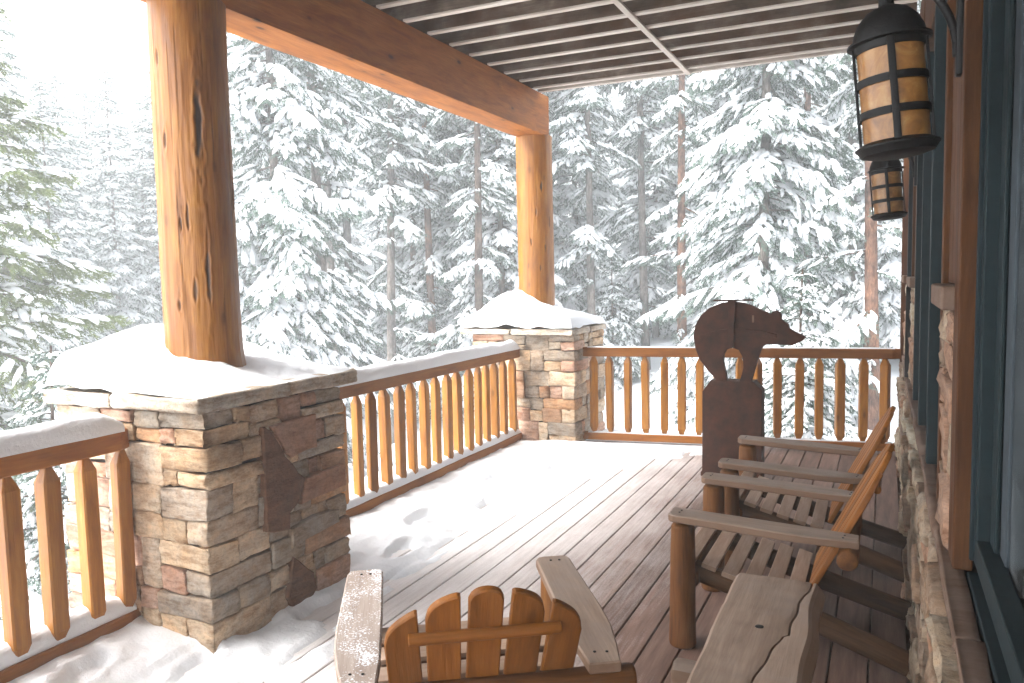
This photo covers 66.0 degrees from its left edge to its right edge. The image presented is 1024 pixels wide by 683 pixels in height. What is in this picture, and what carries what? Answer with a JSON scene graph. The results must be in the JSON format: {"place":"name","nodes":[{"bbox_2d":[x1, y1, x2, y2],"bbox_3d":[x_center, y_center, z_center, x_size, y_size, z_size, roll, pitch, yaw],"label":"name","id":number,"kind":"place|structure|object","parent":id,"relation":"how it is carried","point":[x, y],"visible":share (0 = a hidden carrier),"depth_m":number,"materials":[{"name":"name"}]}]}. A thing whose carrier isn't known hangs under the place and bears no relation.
{"place":"outdoors","nodes":[
{"label":"outdoors","id":0,"kind":"place"},
{"bbox_2d":[0,0,803,258],"label":"sky","id":1,"kind":"structure","parent":0,"point":[75,39],"materials":[{"name":"white"}]},
{"bbox_2d":[26,259,899,586],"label":"ground","id":2,"kind":"structure","parent":0,"point":[654,399],"depth_m":17.01,"materials":[{"name":"white snow"}]},
{"bbox_2d":[0,91,43,346],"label":"spruce tree","id":3,"kind":"object","parent":2,"relation":"on","point":[29,157],"depth_m":21.82,"materials":[{"name":"white plant"}]},
{"bbox_2d":[0,345,72,620],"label":"young spruce","id":4,"kind":"object","parent":2,"relation":"on","point":[33,574],"visible":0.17,"depth_m":6.79,"materials":[{"name":"white plant"}]},
{"bbox_2d":[0,0,85,429],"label":"spruce tree","id":5,"kind":"object","parent":2,"relation":"on","point":[6,87],"visible":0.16,"depth_m":17.54,"materials":[{"name":"white plant"}]},
{"bbox_2d":[28,90,71,239],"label":"spruce tree","id":6,"kind":"object","parent":2,"relation":"on","point":[34,107],"depth_m":41.18,"materials":[{"name":"white plant"}]},
{"bbox_2d":[21,73,104,385],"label":"spruce tree","id":7,"kind":"object","parent":2,"relation":"on","point":[59,223],"visible":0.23,"depth_m":19.81,"materials":[{"name":"white plant"}]},
{"bbox_2d":[56,115,73,215],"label":"spruce tree","id":8,"kind":"object","parent":2,"relation":"on","point":[64,130],"visible":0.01,"depth_m":44.20,"materials":[{"name":"white plant"}]},
{"bbox_2d":[0,2,133,568],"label":"fir tree","id":9,"kind":"object","parent":2,"relation":"on","point":[21,312],"visible":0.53,"depth_m":10.78,"materials":[{"name":"green plant"}]},
{"bbox_2d":[35,69,119,342],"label":"spruce tree","id":10,"kind":"object","parent":2,"relation":"on","point":[81,211],"visible":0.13,"depth_m":22.43,"materials":[{"name":"white plant"}]},
{"bbox_2d":[63,84,120,309],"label":"spruce tree","id":11,"kind":"object","parent":2,"relation":"on","point":[84,118],"visible":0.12,"depth_m":26.69,"materials":[{"name":"white plant"}]},
{"bbox_2d":[69,94,122,240],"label":"spruce tree","id":12,"kind":"object","parent":2,"relation":"on","point":[91,119],"depth_m":38.90,"materials":[{"name":"white plant"}]},
{"bbox_2d":[75,64,158,336],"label":"spruce tree","id":13,"kind":"object","parent":2,"relation":"on","point":[110,255],"visible":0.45,"depth_m":23.60,"materials":[{"name":"white plant"}]},
{"bbox_2d":[109,120,132,216],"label":"spruce tree","id":14,"kind":"object","parent":2,"relation":"on","point":[119,164],"visible":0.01,"depth_m":44.11,"materials":[{"name":"white plant"}]},
{"bbox_2d":[100,98,161,322],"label":"spruce tree","id":15,"kind":"object","parent":2,"relation":"on","point":[142,215],"visible":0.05,"depth_m":24.84,"materials":[{"name":"white plant"}]},
{"bbox_2d":[123,68,162,324],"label":"spruce tree","id":16,"kind":"object","parent":2,"relation":"on","point":[147,172],"visible":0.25,"depth_m":24.41,"materials":[{"name":"white plant"}]},
{"bbox_2d":[232,52,260,333],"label":"pine tree","id":17,"kind":"object","parent":2,"relation":"on","point":[258,68],"depth_m":26.46,"materials":[{"name":"grey plant"}]},
{"bbox_2d":[232,41,262,251],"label":"pine tree","id":18,"kind":"object","parent":2,"relation":"on","point":[260,66],"depth_m":28.88,"materials":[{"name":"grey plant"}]},
{"bbox_2d":[231,47,279,316],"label":"pine tree","id":19,"kind":"object","parent":2,"relation":"on","point":[262,173],"visible":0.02,"depth_m":19.80,"materials":[{"name":"grey plant"}]},
{"bbox_2d":[250,57,366,418],"bbox_3d":[-5.881,-3.711,21.604,3.928,13.518,4.142,0,4,14],"label":"spruce tree","id":20,"kind":"object","parent":2,"relation":"on","point":[355,362],"visible":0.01,"depth_m":21.65,"materials":[{"name":"white plant"}]},
{"bbox_2d":[227,32,394,482],"bbox_3d":[-4.316,-3.475,13.698,4.000,14.083,4.317,0,4,18],"label":"spruce tree","id":21,"kind":"object","parent":2,"relation":"on","point":[282,208],"visible":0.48,"depth_m":13.17,"materials":[{"name":"grey plant"}]},
{"bbox_2d":[250,58,405,412],"bbox_3d":[-3.614,-5.291,14.849,3.109,17.430,3.210,-4,4,-21],"label":"pine tree","id":22,"kind":"object","parent":2,"relation":"on","point":[345,104],"visible":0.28,"depth_m":14.85,"materials":[{"name":"grey plant"}]},
{"bbox_2d":[282,78,400,392],"bbox_3d":[-4.682,-6.047,18.985,3.474,18.859,3.364,-1,5,15],"label":"pine tree","id":23,"kind":"object","parent":2,"relation":"on","point":[353,278],"visible":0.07,"depth_m":19.30,"materials":[{"name":"grey plant"}]},
{"bbox_2d":[317,83,383,366],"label":"spruce tree","id":24,"kind":"object","parent":2,"relation":"on","point":[355,239],"depth_m":26.81,"materials":[{"name":"white plant"}]},
{"bbox_2d":[334,179,376,287],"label":"spruce tree","id":25,"kind":"object","parent":2,"relation":"on","point":[360,234],"visible":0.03,"depth_m":47.20,"materials":[{"name":"white plant"}]},
{"bbox_2d":[315,79,408,364],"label":"pine tree","id":26,"kind":"object","parent":2,"relation":"on","point":[346,235],"visible":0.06,"depth_m":22.05,"materials":[{"name":"grey plant"}]},
{"bbox_2d":[350,94,383,326],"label":"pine tree","id":27,"kind":"object","parent":2,"relation":"on","point":[374,232],"visible":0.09,"depth_m":29.71,"materials":[{"name":"white plant"}]},
{"bbox_2d":[332,84,457,443],"bbox_3d":[-2.674,-5.129,18.456,2.961,16.600,3.058,2,4,13],"label":"pine tree","id":28,"kind":"object","parent":2,"relation":"on","point":[396,184],"visible":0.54,"depth_m":18.42,"materials":[{"name":"grey plant"}]},
{"bbox_2d":[364,102,432,366],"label":"spruce tree","id":29,"kind":"object","parent":2,"relation":"on","point":[378,322],"visible":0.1,"depth_m":28.22,"materials":[{"name":"white plant"}]},
{"bbox_2d":[372,95,449,391],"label":"pine tree","id":30,"kind":"object","parent":2,"relation":"on","point":[413,280],"visible":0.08,"depth_m":21.45,"materials":[{"name":"white plant"}]},
{"bbox_2d":[377,100,469,401],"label":"pine tree","id":31,"kind":"object","parent":2,"relation":"on","point":[432,274],"visible":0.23,"depth_m":19.66,"materials":[{"name":"white plant"}]},
{"bbox_2d":[395,108,452,282],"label":"spruce tree","id":32,"kind":"object","parent":2,"relation":"on","point":[420,226],"visible":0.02,"depth_m":29.10,"materials":[{"name":"white plant"}]},
{"bbox_2d":[404,290,463,429],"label":"young spruce","id":33,"kind":"object","parent":2,"relation":"on","point":[416,352],"visible":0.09,"depth_m":19.96,"materials":[{"name":"white plant"}]},
{"bbox_2d":[395,109,514,399],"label":"spruce tree","id":34,"kind":"object","parent":2,"relation":"on","point":[442,250],"visible":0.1,"depth_m":21.26,"materials":[{"name":"white plant"}]},
{"bbox_2d":[415,109,518,405],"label":"pine tree","id":35,"kind":"object","parent":2,"relation":"on","point":[482,265],"visible":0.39,"depth_m":17.73,"materials":[{"name":"white plant"}]},
{"bbox_2d":[441,117,566,437],"bbox_3d":[-0.258,-3.581,19.143,3.501,12.408,3.250,0,5,15],"label":"spruce tree","id":36,"kind":"object","parent":2,"relation":"on","point":[503,237],"visible":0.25,"depth_m":18.77,"materials":[{"name":"white plant"}]},
{"bbox_2d":[511,106,575,286],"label":"pine tree","id":37,"kind":"object","parent":2,"relation":"on","point":[557,220],"visible":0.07,"depth_m":21.08,"materials":[{"name":"grey plant"}]},
{"bbox_2d":[532,88,609,245],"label":"pine tree","id":38,"kind":"object","parent":2,"relation":"on","point":[603,126],"visible":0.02,"depth_m":23.49,"materials":[{"name":"grey plant"}]},
{"bbox_2d":[537,85,639,345],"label":"spruce tree","id":39,"kind":"object","parent":2,"relation":"on","point":[575,302],"visible":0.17,"depth_m":22.56,"materials":[{"name":"white plant"}]},
{"bbox_2d":[536,83,643,359],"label":"pine tree","id":40,"kind":"object","parent":2,"relation":"on","point":[586,100],"visible":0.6,"depth_m":19.41,"materials":[{"name":"grey plant"}]},
{"bbox_2d":[568,87,621,272],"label":"spruce tree","id":41,"kind":"object","parent":2,"relation":"on","point":[611,127],"visible":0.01,"depth_m":45.59,"materials":[{"name":"white plant"}]},
{"bbox_2d":[587,250,655,392],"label":"young spruce","id":42,"kind":"object","parent":2,"relation":"on","point":[618,299],"visible":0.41,"depth_m":19.75,"materials":[{"name":"white plant"}]},
{"bbox_2d":[605,84,652,279],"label":"spruce tree","id":43,"kind":"object","parent":2,"relation":"on","point":[623,105],"visible":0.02,"depth_m":39.63,"materials":[{"name":"white plant"}]},
{"bbox_2d":[596,73,694,369],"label":"pine tree","id":44,"kind":"object","parent":2,"relation":"on","point":[634,113],"visible":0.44,"depth_m":20.48,"materials":[{"name":"grey plant"}]},
{"bbox_2d":[603,79,696,343],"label":"spruce tree","id":45,"kind":"object","parent":2,"relation":"on","point":[661,199],"visible":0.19,"depth_m":25.62,"materials":[{"name":"white plant"}]},
{"bbox_2d":[613,75,721,337],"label":"spruce tree","id":46,"kind":"object","parent":2,"relation":"on","point":[703,98],"visible":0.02,"depth_m":26.38,"materials":[{"name":"white plant"}]},
{"bbox_2d":[619,73,735,376],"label":"pine tree","id":47,"kind":"object","parent":2,"relation":"on","point":[678,132],"visible":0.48,"depth_m":18.27,"materials":[{"name":"white plant"}]},
{"bbox_2d":[661,80,815,358],"bbox_3d":[5.763,-5.893,19.148,4.077,14.029,4.299,0,4,0],"label":"spruce tree","id":48,"kind":"object","parent":2,"relation":"on","point":[718,102],"visible":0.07,"depth_m":19.07,"materials":[{"name":"white plant"}]},
{"bbox_2d":[650,53,879,432],"bbox_3d":[4.686,-4.816,14.182,4.317,14.083,4.000,4,7,37],"label":"spruce tree","id":49,"kind":"object","parent":2,"relation":"on","point":[799,156],"visible":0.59,"depth_m":14.10,"materials":[{"name":"grey plant"}]},
{"bbox_2d":[785,83,835,103],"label":"pine tree","id":50,"kind":"object","parent":2,"relation":"on","point":[828,85],"depth_m":21.19,"materials":[{"name":"grey plant"}]},
{"bbox_2d":[763,269,858,439],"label":"young spruce","id":51,"kind":"object","parent":2,"relation":"on","point":[788,406],"visible":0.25,"depth_m":9.75,"materials":[{"name":"white plant"}]},
{"bbox_2d":[775,69,847,316],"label":"pine tree","id":52,"kind":"object","parent":2,"relation":"on","point":[806,103],"visible":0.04,"depth_m":19.20,"materials":[{"name":"white plant"}]},
{"bbox_2d":[803,89,846,112],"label":"spruce tree","id":53,"kind":"object","parent":2,"relation":"on","point":[820,99],"depth_m":40.61,"materials":[{"name":"white plant"}]},
{"bbox_2d":[782,0,920,429],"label":"pine tree","id":54,"kind":"object","parent":2,"relation":"on","point":[846,333],"visible":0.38,"depth_m":13.61,"materials":[{"name":"white plant"}]},
{"bbox_2d":[803,55,901,360],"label":"pine tree","id":55,"kind":"object","parent":2,"relation":"on","point":[857,284],"visible":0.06,"depth_m":17.26,"materials":[{"name":"grey plant"}]},
{"bbox_2d":[805,56,902,362],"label":"spruce tree","id":56,"kind":"object","parent":2,"relation":"on","point":[889,294],"visible":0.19,"depth_m":17.30,"materials":[{"name":"white plant"}]},
{"bbox_2d":[818,452,910,682],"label":"deck frame","id":57,"kind":"object","parent":2,"relation":"on","point":[907,631],"depth_m":3.86,"materials":[{"name":"brown wood"}]},
{"bbox_2d":[43,368,356,653],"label":"stone pillar","id":58,"kind":"structure","parent":57,"relation":"on","point":[241,522],"depth_m":3.66,"materials":[{"name":"stone"}]},
{"bbox_2d":[146,0,245,366],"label":"log post","id":59,"kind":"object","parent":58,"relation":"on","point":[191,126],"visible":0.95,"depth_m":3.85,"materials":[{"name":"brown wood"}]},
{"bbox_2d":[45,324,350,398],"bbox_3d":[-1.569,0.057,4.095,1.002,0.300,1.122,1,5,25],"label":"snow mound","id":60,"kind":"object","parent":58,"relation":"on","point":[140,359],"visible":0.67,"depth_m":3.79,"materials":[{"name":"white snow"}]},
{"bbox_2d":[0,433,907,682],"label":"deck floor","id":61,"kind":"structure","parent":57,"relation":"on","point":[609,535],"depth_m":4.54,"materials":[{"name":"brown wood"}]},
{"bbox_2d":[0,428,701,682],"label":"deck snow","id":62,"kind":"structure","parent":61,"relation":"on","point":[424,522],"depth_m":4.78,"materials":[{"name":"white snow"}]},
{"bbox_2d":[0,428,140,682],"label":"wooden railing","id":63,"kind":"object","parent":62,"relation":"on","point":[14,584],"visible":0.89,"depth_m":3.31,"materials":[{"name":"brown wood"}]},
{"bbox_2d":[0,413,124,457],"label":"snow ridge","id":64,"kind":"structure","parent":63,"relation":"on","point":[67,430],"depth_m":3.28,"materials":[{"name":"white snow"}]},
{"bbox_2d":[0,596,136,670],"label":"snow ridge","id":65,"kind":"structure","parent":63,"relation":"on","point":[82,621],"depth_m":3.39,"materials":[{"name":"white snow"}]},
{"bbox_2d":[338,349,521,516],"bbox_3d":[-0.722,0.671,6.244,0.095,0.919,3.720,1,5,25],"label":"wooden railing","id":66,"kind":"object","parent":62,"relation":"on","point":[491,383],"visible":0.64,"depth_m":6.29,"materials":[{"name":"brown wood"}]},
{"bbox_2d":[335,340,519,386],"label":"snow ridge","id":67,"kind":"structure","parent":66,"relation":"on","point":[371,372],"depth_m":6.24,"materials":[{"name":"white snow"}]},
{"bbox_2d":[346,428,520,509],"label":"snow ridge","id":68,"kind":"structure","parent":66,"relation":"on","point":[357,500],"depth_m":6.21,"materials":[{"name":"white snow"}]},
{"bbox_2d":[582,347,900,450],"bbox_3d":[2.078,0.518,7.442,2.882,0.919,0.109,0,5,17],"label":"wooden railing","id":69,"kind":"object","parent":62,"relation":"on","point":[864,355],"visible":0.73,"depth_m":7.37,"materials":[{"name":"brown wood"}]},
{"bbox_2d":[588,431,892,443],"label":"snow ridge","id":70,"kind":"structure","parent":69,"relation":"on","point":[651,433],"depth_m":7.57,"materials":[{"name":"white snow"}]},
{"bbox_2d":[591,346,894,348],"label":"snow ridge","id":71,"kind":"structure","parent":69,"relation":"on","point":[763,347],"depth_m":7.22,"materials":[{"name":"white snow"}]},
{"bbox_2d":[334,555,636,682],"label":"log chair","id":72,"kind":"object","parent":61,"relation":"on","point":[553,629],"visible":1,"depth_m":2.19,"materials":[{"name":"brown wood"}]},
{"bbox_2d":[671,573,825,682],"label":"log table","id":73,"kind":"object","parent":61,"relation":"on","point":[764,629],"visible":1,"depth_m":2.54,"materials":[{"name":"brown wood"}]},
{"bbox_2d":[693,299,805,477],"bbox_3d":[1.900,0.384,6.317,0.858,1.449,0.202,1,5,25],"label":"bear sculpture","id":74,"kind":"object","parent":61,"relation":"on","point":[733,410],"visible":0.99,"depth_m":6.30,"materials":[{"name":"wood"}]},
{"bbox_2d":[668,443,910,675],"bbox_3d":[1.297,0.886,3.623,0.990,0.903,0.870,1,5,25],"label":"log chair","id":75,"kind":"object","parent":61,"relation":"on","point":[697,558],"visible":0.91,"depth_m":3.48,"materials":[{"name":"brown wood"}]},
{"bbox_2d":[718,406,906,582],"bbox_3d":[1.761,0.801,4.567,0.990,0.903,0.870,1,5,25],"label":"log chair","id":76,"kind":"object","parent":61,"relation":"on","point":[744,503],"visible":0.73,"depth_m":4.42,"materials":[{"name":"brown wood"}]},
{"bbox_2d":[460,323,605,440],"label":"stone pillar","id":77,"kind":"structure","parent":57,"relation":"on","point":[553,381],"depth_m":7.80,"materials":[{"name":"stone"}]},
{"bbox_2d":[460,290,605,328],"bbox_3d":[0.235,-0.355,8.229,1.220,0.382,1.020,1,5,25],"label":"snow mound","id":78,"kind":"object","parent":77,"relation":"on","point":[519,308],"visible":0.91,"depth_m":7.81,"materials":[{"name":"white snow"}]},
{"bbox_2d":[516,134,554,327],"bbox_3d":[0.238,-1.095,7.961,0.402,1.902,0.391,1,5,25],"label":"log post","id":79,"kind":"object","parent":77,"relation":"on","point":[534,187],"visible":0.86,"depth_m":7.81,"materials":[{"name":"brown wood"}]},
{"bbox_2d":[859,4,920,256],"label":"spruce tree","id":80,"kind":"object","parent":2,"relation":"on","point":[918,10],"depth_m":22.94,"materials":[{"name":"white plant"}]},
{"bbox_2d":[894,0,1023,682],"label":"log house","id":81,"kind":"structure","parent":2,"relation":"on","point":[959,443],"depth_m":1.97,"materials":[{"name":"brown wood"}]},
{"bbox_2d":[361,0,917,92],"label":"porch roof","id":82,"kind":"structure","parent":81,"relation":"attached to","point":[542,46],"depth_m":5.92,"materials":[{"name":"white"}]},
{"bbox_2d":[139,0,548,136],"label":"roof beam","id":83,"kind":"structure","parent":82,"relation":"attached to","point":[363,41],"depth_m":5.38,"materials":[{"name":"brown wood"}]},
{"bbox_2d":[867,156,916,220],"bbox_3d":[2.079,-0.900,4.318,0.248,0.470,0.188,1,5,25],"label":"wall lantern","id":84,"kind":"object","parent":81,"relation":"attached to","point":[886,191],"depth_m":4.27,"materials":[{"name":"black metal"}]},
{"bbox_2d":[847,0,963,160],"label":"wall lantern","id":85,"kind":"object","parent":81,"relation":"attached to","point":[886,48],"depth_m":1.71,"materials":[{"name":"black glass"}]},
{"bbox_2d":[907,156,913,362],"bbox_3d":[3.159,-0.733,6.153,0.124,1.850,1.150,1,5,25],"label":"window frame","id":86,"kind":"structure","parent":81,"relation":"in","point":[910,203],"depth_m":6.13,"materials":[{"name":"teal paint"}]},
{"bbox_2d":[912,0,946,464],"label":"window frame","id":87,"kind":"structure","parent":81,"relation":"in","point":[930,165],"depth_m":3.02,"materials":[{"name":"teal paint"}]},
{"bbox_2d":[969,0,1023,682],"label":"window frame","id":88,"kind":"structure","parent":81,"relation":"in","point":[1003,589],"depth_m":1.73,"materials":[{"name":"teal paint"}]}
]}

